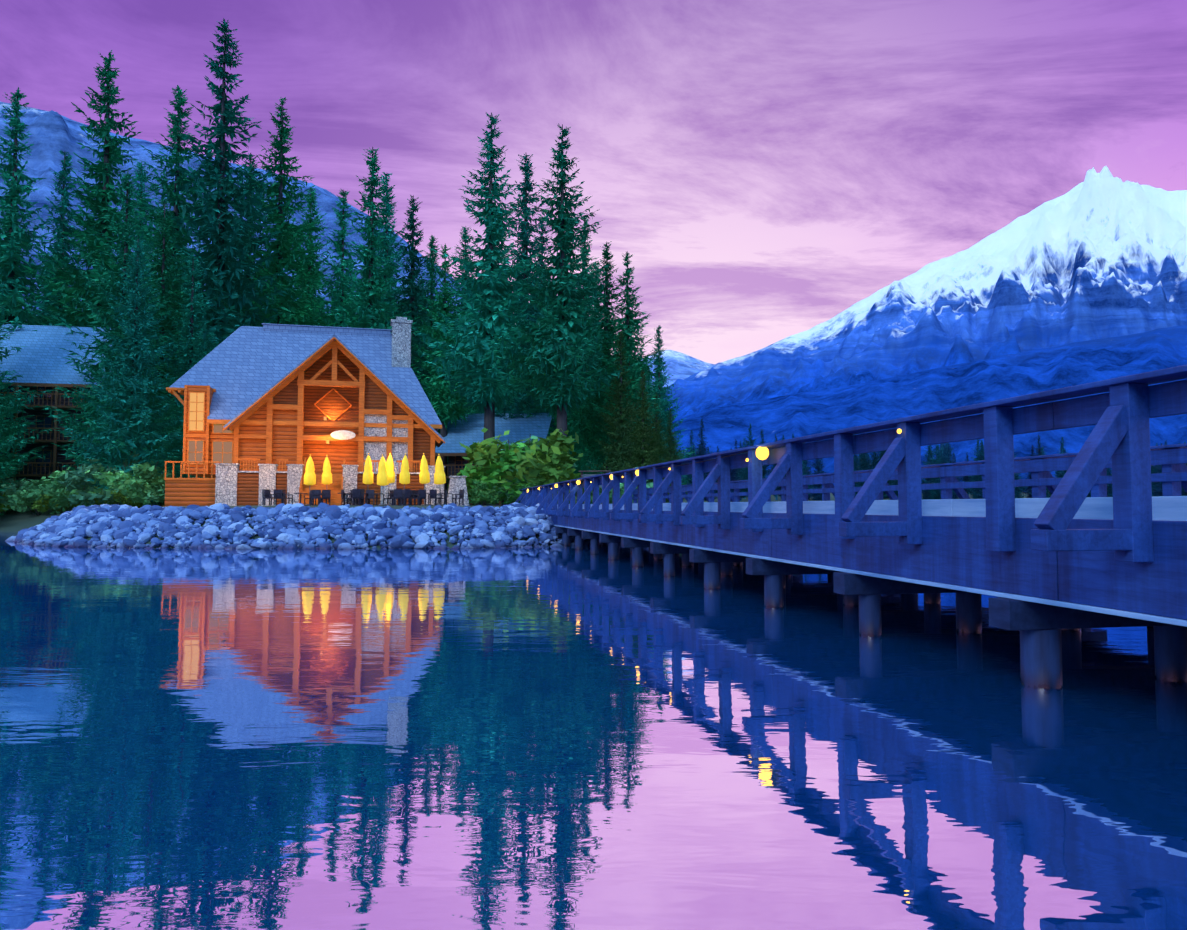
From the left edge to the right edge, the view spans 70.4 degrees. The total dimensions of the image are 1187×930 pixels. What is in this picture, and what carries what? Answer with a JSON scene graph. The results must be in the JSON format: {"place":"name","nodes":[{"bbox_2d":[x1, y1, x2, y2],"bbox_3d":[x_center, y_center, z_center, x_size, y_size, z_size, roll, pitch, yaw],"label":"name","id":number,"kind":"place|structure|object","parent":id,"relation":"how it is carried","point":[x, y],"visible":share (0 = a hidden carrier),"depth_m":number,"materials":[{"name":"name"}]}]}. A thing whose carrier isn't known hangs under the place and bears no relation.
{"place":"outdoors","nodes":[
{"label":"outdoors","id":0,"kind":"place"},
{"bbox_2d":[0,102,478,322],"bbox_3d":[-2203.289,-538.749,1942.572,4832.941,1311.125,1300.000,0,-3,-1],"label":"mountain","id":1,"kind":"structure","parent":0,"point":[52,132],"depth_m":2337.38,"materials":[{"name":"blue stone"}]},
{"bbox_2d":[0,492,1050,547],"bbox_3d":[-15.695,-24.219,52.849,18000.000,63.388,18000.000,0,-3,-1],"label":"ground","id":2,"kind":"structure","parent":0,"point":[14,522],"depth_m":62.66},
{"bbox_2d":[0,474,46,514],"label":"shrub","id":3,"kind":"object","parent":2,"relation":"on","point":[12,487],"visible":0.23,"depth_m":65.97,"materials":[{"name":"green plant"}]},
{"bbox_2d":[0,302,51,515],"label":"spruce tree","id":4,"kind":"object","parent":2,"relation":"on","point":[10,444],"visible":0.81,"depth_m":66.29,"materials":[{"name":"green plant"}]},
{"bbox_2d":[0,203,53,478],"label":"spruce tree","id":5,"kind":"object","parent":2,"relation":"on","point":[16,405],"visible":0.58,"depth_m":70.52,"materials":[{"name":"green plant"}]},
{"bbox_2d":[2,476,73,515],"bbox_3d":[-43.018,2.405,64.792,5.135,3.346,4.707,-1,-3,26],"label":"shrub","id":6,"kind":"object","parent":2,"relation":"on","point":[20,500],"visible":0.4,"depth_m":63.88,"materials":[{"name":"green plant"}]},
{"bbox_2d":[0,87,81,378],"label":"spruce tree","id":7,"kind":"object","parent":2,"relation":"on","point":[16,240],"visible":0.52,"depth_m":81.81,"materials":[{"name":"green plant"}]},
{"bbox_2d":[0,324,112,487],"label":"cabin","id":8,"kind":"object","parent":2,"relation":"on","point":[39,360],"visible":0.29,"depth_m":75.50,"materials":[{"name":"brown wood"}]},
{"bbox_2d":[25,149,89,326],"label":"spruce tree","id":9,"kind":"object","parent":2,"relation":"on","point":[61,221],"visible":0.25,"depth_m":99.70,"materials":[{"name":"green plant"}]},
{"bbox_2d":[30,490,88,512],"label":"shrub","id":10,"kind":"object","parent":2,"relation":"on","point":[38,506],"visible":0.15,"depth_m":63.67,"materials":[{"name":"green plant"}]},
{"bbox_2d":[27,466,93,510],"bbox_3d":[-38.391,1.988,63.401,6.028,3.831,5.971,-1,-3,18],"label":"shrub","id":11,"kind":"object","parent":2,"relation":"on","point":[56,491],"visible":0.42,"depth_m":61.87,"materials":[{"name":"green plant"}]},
{"bbox_2d":[19,50,151,334],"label":"spruce tree","id":12,"kind":"object","parent":2,"relation":"on","point":[102,194],"visible":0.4,"depth_m":85.16,"materials":[{"name":"green plant"}]},
{"bbox_2d":[56,451,154,506],"bbox_3d":[-36.681,1.294,62.847,6.904,4.908,7.531,0,-3,6],"label":"shrub","id":13,"kind":"object","parent":2,"relation":"on","point":[75,480],"visible":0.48,"depth_m":60.68,"materials":[{"name":"green plant"}]},
{"bbox_2d":[42,171,182,474],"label":"spruce tree","id":14,"kind":"object","parent":2,"relation":"on","point":[127,229],"visible":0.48,"depth_m":65.77,"materials":[{"name":"green plant"}]},
{"bbox_2d":[89,481,142,507],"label":"shrub","id":15,"kind":"object","parent":2,"relation":"on","point":[123,500],"visible":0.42,"depth_m":60.31,"materials":[{"name":"green plant"}]},
{"bbox_2d":[62,239,183,504],"bbox_3d":[-34.831,-6.712,64.412,9.979,21.337,9.513,1,-3,-26],"label":"spruce tree","id":16,"kind":"object","parent":2,"relation":"on","point":[137,432],"visible":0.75,"depth_m":63.40,"materials":[{"name":"green plant"}]},
{"bbox_2d":[85,460,164,505],"bbox_3d":[-33.935,1.500,62.097,6.303,4.044,6.363,-2,-3,36],"label":"shrub","id":17,"kind":"object","parent":2,"relation":"on","point":[110,478],"visible":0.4,"depth_m":60.15,"materials":[{"name":"green plant"}]},
{"bbox_2d":[112,160,160,304],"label":"spruce tree","id":18,"kind":"object","parent":2,"relation":"on","point":[141,194],"visible":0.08,"depth_m":98.34,"materials":[{"name":"green plant"}]},
{"bbox_2d":[63,85,216,373],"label":"spruce tree","id":19,"kind":"object","parent":2,"relation":"on","point":[177,159],"visible":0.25,"depth_m":81.98,"materials":[{"name":"green plant"}]},
{"bbox_2d":[78,198,204,505],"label":"spruce tree","id":20,"kind":"object","parent":2,"relation":"on","point":[164,283],"visible":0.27,"depth_m":71.93,"materials":[{"name":"green plant"}]},
{"bbox_2d":[123,464,179,505],"bbox_3d":[-31.431,1.653,61.444,4.707,3.346,5.135,1,-3,-18],"label":"shrub","id":21,"kind":"object","parent":2,"relation":"on","point":[144,473],"visible":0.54,"depth_m":60.09,"materials":[{"name":"green plant"}]},
{"bbox_2d":[144,477,174,501],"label":"shrub","id":22,"kind":"object","parent":2,"relation":"on","point":[153,496],"visible":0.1,"depth_m":59.16,"materials":[{"name":"green plant"}]},
{"bbox_2d":[153,253,222,477],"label":"spruce tree","id":23,"kind":"object","parent":2,"relation":"on","point":[194,354],"visible":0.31,"depth_m":69.47,"materials":[{"name":"green plant"}]},
{"bbox_2d":[93,18,298,392],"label":"spruce tree","id":24,"kind":"object","parent":2,"relation":"on","point":[222,269],"visible":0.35,"depth_m":77.86,"materials":[{"name":"green plant"}]},
{"bbox_2d":[228,153,266,312],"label":"spruce tree","id":25,"kind":"object","parent":2,"relation":"on","point":[252,171],"visible":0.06,"depth_m":92.43,"materials":[{"name":"green plant"}]},
{"bbox_2d":[198,97,342,326],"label":"spruce tree","id":26,"kind":"object","parent":2,"relation":"on","point":[287,238],"visible":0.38,"depth_m":84.18,"materials":[{"name":"green plant"}]},
{"bbox_2d":[5,502,590,548],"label":"bank rocks","id":27,"kind":"object","parent":2,"relation":"on","point":[107,525],"visible":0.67,"depth_m":40.05,"materials":[{"name":"stone"}]},
{"bbox_2d":[164,317,444,505],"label":"timber lodge","id":28,"kind":"structure","parent":2,"relation":"on","point":[272,407],"depth_m":58.03,"materials":[{"name":"brown wood"}]},
{"bbox_2d":[304,455,315,504],"bbox_3d":[-17.581,0.920,52.120,0.638,3.160,0.732,-1,-4,7],"label":"patio umbrella","id":29,"kind":"object","parent":2,"relation":"on","point":[309,477],"visible":0.98,"depth_m":51.98,"materials":[{"name":"fabric"}]},
{"bbox_2d":[286,188,339,325],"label":"spruce tree","id":30,"kind":"object","parent":2,"relation":"on","point":[314,266],"visible":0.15,"depth_m":96.37,"materials":[{"name":"green plant"}]},
{"bbox_2d":[321,490,330,504],"bbox_3d":[-16.494,2.001,51.612,0.580,0.950,0.520,3,-4,-42],"label":"patio chair","id":31,"kind":"object","parent":2,"relation":"on","point":[326,494],"visible":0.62,"depth_m":51.43,"materials":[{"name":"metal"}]},
{"bbox_2d":[322,455,331,484],"bbox_3d":[-17.166,0.969,54.137,0.715,3.260,0.697,-1,-4,-5],"label":"patio umbrella","id":32,"kind":"object","parent":2,"relation":"on","point":[326,476],"visible":0.83,"depth_m":53.99,"materials":[{"name":"fabric"}]},
{"bbox_2d":[305,188,386,326],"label":"spruce tree","id":33,"kind":"object","parent":2,"relation":"on","point":[340,285],"visible":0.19,"depth_m":90.07,"materials":[{"name":"green plant"}]},
{"bbox_2d":[347,489,359,504],"bbox_3d":[-14.128,1.901,49.563,0.520,0.950,0.580,-2,-4,37],"label":"patio chair","id":34,"kind":"object","parent":2,"relation":"on","point":[355,494],"visible":0.96,"depth_m":49.45,"materials":[{"name":"metal"}]},
{"bbox_2d":[313,147,422,376],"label":"spruce tree","id":35,"kind":"object","parent":2,"relation":"on","point":[366,304],"visible":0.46,"depth_m":82.10,"materials":[{"name":"green plant"}]},
{"bbox_2d":[363,453,372,504],"bbox_3d":[-13.826,0.870,51.579,0.732,3.210,0.645,1,0,-44],"label":"patio umbrella","id":36,"kind":"object","parent":2,"relation":"on","point":[368,476],"visible":0.92,"depth_m":51.39,"materials":[{"name":"fabric"}]},
{"bbox_2d":[366,490,377,504],"bbox_3d":[-13.576,1.993,51.451,0.580,0.950,0.520,0,-3,6],"label":"patio chair","id":37,"kind":"object","parent":2,"relation":"on","point":[370,495],"visible":0.94,"depth_m":51.21,"materials":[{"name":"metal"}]},
{"bbox_2d":[377,454,388,505],"bbox_3d":[-12.829,0.902,51.215,0.638,3.110,0.732,-2,-4,5],"label":"patio umbrella","id":38,"kind":"object","parent":2,"relation":"on","point":[382,477],"visible":0.96,"depth_m":51.07,"materials":[{"name":"fabric"}]},
{"bbox_2d":[386,453,394,504],"bbox_3d":[-12.900,0.895,53.094,0.670,3.310,0.728,2,0,3],"label":"patio umbrella","id":39,"kind":"object","parent":2,"relation":"on","point":[390,467],"visible":0.73,"depth_m":52.94,"materials":[{"name":"fabric"}]},
{"bbox_2d":[348,172,433,379],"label":"spruce tree","id":40,"kind":"object","parent":2,"relation":"on","point":[388,232],"visible":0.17,"depth_m":94.30,"materials":[{"name":"green plant"}]},
{"bbox_2d":[391,489,402,504],"bbox_3d":[-11.549,1.892,49.377,0.580,0.950,0.520,2,-3,-28],"label":"patio chair","id":41,"kind":"object","parent":2,"relation":"on","point":[397,494],"visible":0.98,"depth_m":49.19,"materials":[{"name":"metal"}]},
{"bbox_2d":[399,453,409,504],"bbox_3d":[-11.600,0.872,51.642,0.708,3.210,0.707,2,-1,-29],"label":"patio umbrella","id":42,"kind":"object","parent":2,"relation":"on","point":[404,477],"visible":0.9,"depth_m":51.47,"materials":[{"name":"fabric"}]},
{"bbox_2d":[398,489,410,504],"bbox_3d":[-11.192,1.909,49.743,0.520,0.950,0.580,-1,-3,27],"label":"patio chair","id":43,"kind":"object","parent":2,"relation":"on","point":[407,494],"visible":0.81,"depth_m":49.61,"materials":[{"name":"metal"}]},
{"bbox_2d":[413,489,425,504],"bbox_3d":[-10.469,1.956,50.696,0.520,0.950,0.580,-2,-4,40],"label":"patio chair","id":44,"kind":"object","parent":2,"relation":"on","point":[422,494],"visible":1,"depth_m":50.57,"materials":[{"name":"metal"}]},
{"bbox_2d":[381,195,458,405],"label":"spruce tree","id":45,"kind":"object","parent":2,"relation":"on","point":[413,291],"visible":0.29,"depth_m":86.15,"materials":[{"name":"green plant"}]},
{"bbox_2d":[419,453,429,505],"bbox_3d":[-10.485,0.876,52.220,0.732,3.260,0.640,0,-4,-44],"label":"patio umbrella","id":46,"kind":"object","parent":2,"relation":"on","point":[424,476],"visible":0.92,"depth_m":52.06,"materials":[{"name":"fabric"}]},
{"bbox_2d":[429,490,441,504],"bbox_3d":[-9.530,1.958,50.734,0.520,0.950,0.580,-2,-4,40],"label":"patio chair","id":47,"kind":"object","parent":2,"relation":"on","point":[433,494],"visible":0.96,"depth_m":50.75,"materials":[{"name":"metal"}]},
{"bbox_2d":[434,454,445,505],"bbox_3d":[-9.541,0.900,52.208,0.660,3.210,0.730,-3,-2,25],"label":"patio umbrella","id":48,"kind":"object","parent":2,"relation":"on","point":[439,476],"visible":0.83,"depth_m":52.08,"materials":[{"name":"fabric"}]},
{"bbox_2d":[411,243,478,492],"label":"spruce tree","id":49,"kind":"object","parent":2,"relation":"on","point":[444,402],"visible":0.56,"depth_m":79.59,"materials":[{"name":"green plant"}]},
{"bbox_2d":[417,235,475,464],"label":"spruce tree","id":50,"kind":"object","parent":2,"relation":"on","point":[431,269],"visible":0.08,"depth_m":96.31,"materials":[{"name":"green plant"}]},
{"bbox_2d":[447,476,468,505],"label":"stone pillar","id":51,"kind":"structure","parent":2,"relation":"on","point":[457,484],"depth_m":55.24,"materials":[{"name":"grey stone"}]},
{"bbox_2d":[439,226,483,461],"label":"spruce tree","id":52,"kind":"object","parent":2,"relation":"on","point":[464,254],"visible":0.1,"depth_m":98.41,"materials":[{"name":"green plant"}]},
{"bbox_2d":[412,112,541,504],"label":"spruce tree","id":53,"kind":"object","parent":2,"relation":"on","point":[489,388],"visible":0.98,"depth_m":69.72,"materials":[{"name":"green plant"}]},
{"bbox_2d":[468,479,502,505],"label":"shrub","id":54,"kind":"object","parent":2,"relation":"on","point":[478,493],"visible":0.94,"depth_m":56.62,"materials":[{"name":"green plant"}]},
{"bbox_2d":[435,412,555,504],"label":"cabin","id":55,"kind":"object","parent":2,"relation":"on","point":[469,433],"visible":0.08,"depth_m":79.53,"materials":[{"name":"grey wood"}]},
{"bbox_2d":[459,443,532,504],"bbox_3d":[-6.498,0.892,60.841,6.872,5.033,9.082,-1,-3,19],"label":"shrub","id":56,"kind":"object","parent":2,"relation":"on","point":[495,471],"visible":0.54,"depth_m":57.73,"materials":[{"name":"green plant"}]},
{"bbox_2d":[481,478,519,505],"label":"shrub","id":57,"kind":"object","parent":2,"relation":"on","point":[499,492],"visible":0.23,"depth_m":57.30,"materials":[{"name":"green plant"}]},
{"bbox_2d":[448,427,592,502],"bbox_3d":[-5.450,0.314,59.369,8.521,6.241,11.261,2,-3,-37],"label":"shrub","id":58,"kind":"object","parent":2,"relation":"on","point":[558,456],"visible":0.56,"depth_m":57.46,"materials":[{"name":"green plant"}]},
{"bbox_2d":[495,154,555,443],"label":"spruce tree","id":59,"kind":"object","parent":2,"relation":"on","point":[525,403],"visible":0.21,"depth_m":84.19,"materials":[{"name":"green plant"}]},
{"bbox_2d":[531,216,556,426],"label":"spruce tree","id":60,"kind":"object","parent":2,"relation":"on","point":[542,239],"visible":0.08,"depth_m":101.15,"materials":[{"name":"green plant"}]},
{"bbox_2d":[499,435,592,496],"bbox_3d":[-4.534,0.525,60.733,8.900,5.800,8.159,-1,-3,18],"label":"shrub","id":61,"kind":"object","parent":2,"relation":"on","point":[532,437],"visible":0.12,"depth_m":60.05,"materials":[{"name":"green plant"}]},
{"bbox_2d":[489,123,637,436],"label":"spruce tree","id":62,"kind":"object","parent":2,"relation":"on","point":[561,366],"visible":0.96,"depth_m":67.86,"materials":[{"name":"green plant"}]},
{"bbox_2d":[524,218,645,476],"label":"spruce tree","id":63,"kind":"object","parent":2,"relation":"on","point":[579,448],"visible":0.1,"depth_m":82.95,"materials":[{"name":"green plant"}]},
{"bbox_2d":[579,470,610,503],"bbox_3d":[0.093,1.512,55.857,2.100,2.280,0.500,-1,-3,11],"label":"trail sign","id":64,"kind":"object","parent":2,"relation":"on","point":[588,475],"visible":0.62,"depth_m":55.80,"materials":[{"name":"brown wood"}]},
{"bbox_2d":[587,264,618,503],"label":"spruce tree","id":65,"kind":"object","parent":2,"relation":"on","point":[600,293],"depth_m":100.69,"materials":[{"name":"green plant"}]},
{"bbox_2d":[567,241,653,473],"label":"spruce tree","id":66,"kind":"object","parent":2,"relation":"on","point":[587,431],"visible":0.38,"depth_m":77.74,"materials":[{"name":"green plant"}]},
{"bbox_2d":[585,329,640,473],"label":"spruce tree","id":67,"kind":"object","parent":2,"relation":"on","point":[619,449],"visible":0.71,"depth_m":69.75,"materials":[{"name":"green plant"}]},
{"bbox_2d":[591,483,637,503],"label":"shrub","id":68,"kind":"object","parent":2,"relation":"on","point":[621,491],"visible":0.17,"depth_m":58.50,"materials":[{"name":"green plant"}]},
{"bbox_2d":[589,251,667,462],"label":"spruce tree","id":69,"kind":"object","parent":2,"relation":"on","point":[630,325],"visible":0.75,"depth_m":71.96,"materials":[{"name":"green plant"}]},
{"bbox_2d":[618,371,663,483],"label":"spruce tree","id":70,"kind":"object","parent":2,"relation":"on","point":[645,450],"visible":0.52,"depth_m":65.94,"materials":[{"name":"green plant"}]},
{"bbox_2d":[646,393,672,502],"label":"spruce tree","id":71,"kind":"object","parent":2,"relation":"on","point":[656,434],"visible":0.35,"depth_m":73.87,"materials":[{"name":"green plant"}]},
{"bbox_2d":[646,346,691,484],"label":"spruce tree","id":72,"kind":"object","parent":2,"relation":"on","point":[663,402],"visible":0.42,"depth_m":95.71,"materials":[{"name":"green plant"}]},
{"bbox_2d":[648,325,698,483],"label":"spruce tree","id":73,"kind":"object","parent":2,"relation":"on","point":[658,339],"visible":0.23,"depth_m":135.87,"materials":[{"name":"green plant"}]},
{"bbox_2d":[659,407,688,502],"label":"spruce tree","id":74,"kind":"object","parent":2,"relation":"on","point":[672,446],"visible":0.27,"depth_m":82.02,"materials":[{"name":"green plant"}]},
{"bbox_2d":[682,430,697,494],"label":"spruce tree","id":75,"kind":"object","parent":2,"relation":"on","point":[691,444],"visible":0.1,"depth_m":308.50,"materials":[{"name":"green plant"}]},
{"bbox_2d":[687,418,716,493],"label":"spruce tree","id":76,"kind":"object","parent":2,"relation":"on","point":[701,447],"visible":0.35,"depth_m":306.76,"materials":[{"name":"green plant"}]},
{"bbox_2d":[730,448,741,501],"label":"spruce tree","id":77,"kind":"object","parent":2,"relation":"on","point":[733,477],"visible":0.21,"depth_m":305.57,"materials":[{"name":"green plant"}]},
{"bbox_2d":[737,423,764,491],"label":"spruce tree","id":78,"kind":"object","parent":2,"relation":"on","point":[744,476],"visible":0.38,"depth_m":323.61,"materials":[{"name":"green plant"}]},
{"bbox_2d":[759,429,769,477],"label":"spruce tree","id":79,"kind":"object","parent":2,"relation":"on","point":[764,467],"visible":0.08,"depth_m":357.19,"materials":[{"name":"green plant"}]},
{"bbox_2d":[808,458,827,500],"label":"spruce tree","id":80,"kind":"object","parent":2,"relation":"on","point":[817,496],"visible":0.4,"depth_m":378.20,"materials":[{"name":"green plant"}]},
{"bbox_2d":[515,365,1186,688],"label":"bridge","id":81,"kind":"structure","parent":2,"relation":"on","point":[1069,554],"depth_m":10.59,"materials":[{"name":"paint"}]},
{"bbox_2d":[853,434,864,495],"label":"spruce tree","id":82,"kind":"object","parent":2,"relation":"on","point":[855,463],"visible":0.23,"depth_m":333.32,"materials":[{"name":"green plant"}]},
{"bbox_2d":[857,453,869,484],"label":"spruce tree","id":83,"kind":"object","parent":2,"relation":"on","point":[863,464],"visible":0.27,"depth_m":352.37,"materials":[{"name":"green plant"}]},
{"bbox_2d":[859,452,889,492],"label":"spruce tree","id":84,"kind":"object","parent":2,"relation":"on","point":[875,460],"visible":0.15,"depth_m":331.20,"materials":[{"name":"green plant"}]},
{"bbox_2d":[921,457,931,499],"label":"spruce tree","id":85,"kind":"object","parent":2,"relation":"on","point":[925,492],"visible":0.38,"depth_m":355.01,"materials":[{"name":"green plant"}]},
{"bbox_2d":[921,445,934,499],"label":"spruce tree","id":86,"kind":"object","parent":2,"relation":"on","point":[929,452],"visible":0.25,"depth_m":360.83,"materials":[{"name":"green plant"}]},
{"bbox_2d":[924,444,955,498],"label":"spruce tree","id":87,"kind":"object","parent":2,"relation":"on","point":[935,494],"visible":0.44,"depth_m":340.13,"materials":[{"name":"green plant"}]},
{"bbox_2d":[934,443,963,497],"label":"spruce tree","id":88,"kind":"object","parent":2,"relation":"on","point":[946,458],"visible":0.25,"depth_m":333.03,"materials":[{"name":"green plant"}]},
{"bbox_2d":[960,452,972,495],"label":"spruce tree","id":89,"kind":"object","parent":2,"relation":"on","point":[967,491],"visible":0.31,"depth_m":466.95,"materials":[{"name":"green plant"}]},
{"bbox_2d":[967,439,981,498],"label":"spruce tree","id":90,"kind":"object","parent":2,"relation":"on","point":[975,476],"visible":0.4,"depth_m":326.44,"materials":[{"name":"green plant"}]},
{"bbox_2d":[971,442,984,498],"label":"spruce tree","id":91,"kind":"object","parent":2,"relation":"on","point":[981,458],"visible":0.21,"depth_m":324.67,"materials":[{"name":"green plant"}]},
{"bbox_2d":[1013,444,1030,497],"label":"spruce tree","id":92,"kind":"object","parent":2,"relation":"on","point":[1017,489],"visible":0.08,"depth_m":327.47,"materials":[{"name":"green plant"}]},
{"bbox_2d":[1022,445,1034,497],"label":"spruce tree","id":93,"kind":"object","parent":2,"relation":"on","point":[1029,475],"visible":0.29,"depth_m":338.95,"materials":[{"name":"green plant"}]},
{"bbox_2d":[1047,437,1069,497],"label":"spruce tree","id":94,"kind":"object","parent":2,"relation":"on","point":[1061,473],"visible":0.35,"depth_m":313.72,"materials":[{"name":"green plant"}]},
{"bbox_2d":[1106,468,1112,496],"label":"spruce tree","id":95,"kind":"object","parent":2,"relation":"on","point":[1109,489],"visible":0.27,"depth_m":330.16,"materials":[{"name":"green plant"}]},
{"bbox_2d":[1152,440,1182,496],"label":"spruce tree","id":96,"kind":"object","parent":2,"relation":"on","point":[1158,492],"visible":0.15,"depth_m":318.66,"materials":[{"name":"green plant"}]},
{"bbox_2d":[0,532,1186,929],"bbox_3d":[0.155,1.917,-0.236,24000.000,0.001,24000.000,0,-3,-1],"label":"lake water","id":97,"kind":"structure","parent":0,"point":[518,738],"depth_m":6.55,"materials":[{"name":"blue liquid"}]},
{"bbox_2d":[0,0,1186,363],"label":"sky","id":98,"kind":"structure","parent":0,"point":[766,169],"materials":[{"name":"purple"}]},
{"bbox_2d":[641,350,714,389],"bbox_3d":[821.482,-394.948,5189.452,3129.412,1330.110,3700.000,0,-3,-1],"label":"mountain","id":99,"kind":"structure","parent":0,"point":[682,366],"depth_m":6655.36,"materials":[{"name":"white snow"}]},
{"bbox_2d":[664,166,1186,418],"bbox_3d":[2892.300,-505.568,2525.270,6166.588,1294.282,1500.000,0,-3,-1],"label":"mountain","id":100,"kind":"structure","parent":0,"point":[1102,254],"depth_m":2679.07,"materials":[{"name":"white snow"}]},
{"bbox_2d":[672,325,1186,491],"bbox_3d":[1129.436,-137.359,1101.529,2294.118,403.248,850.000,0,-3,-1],"label":"mountain shoulder","id":101,"kind":"object","parent":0,"point":[1000,377],"visible":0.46,"depth_m":1177.69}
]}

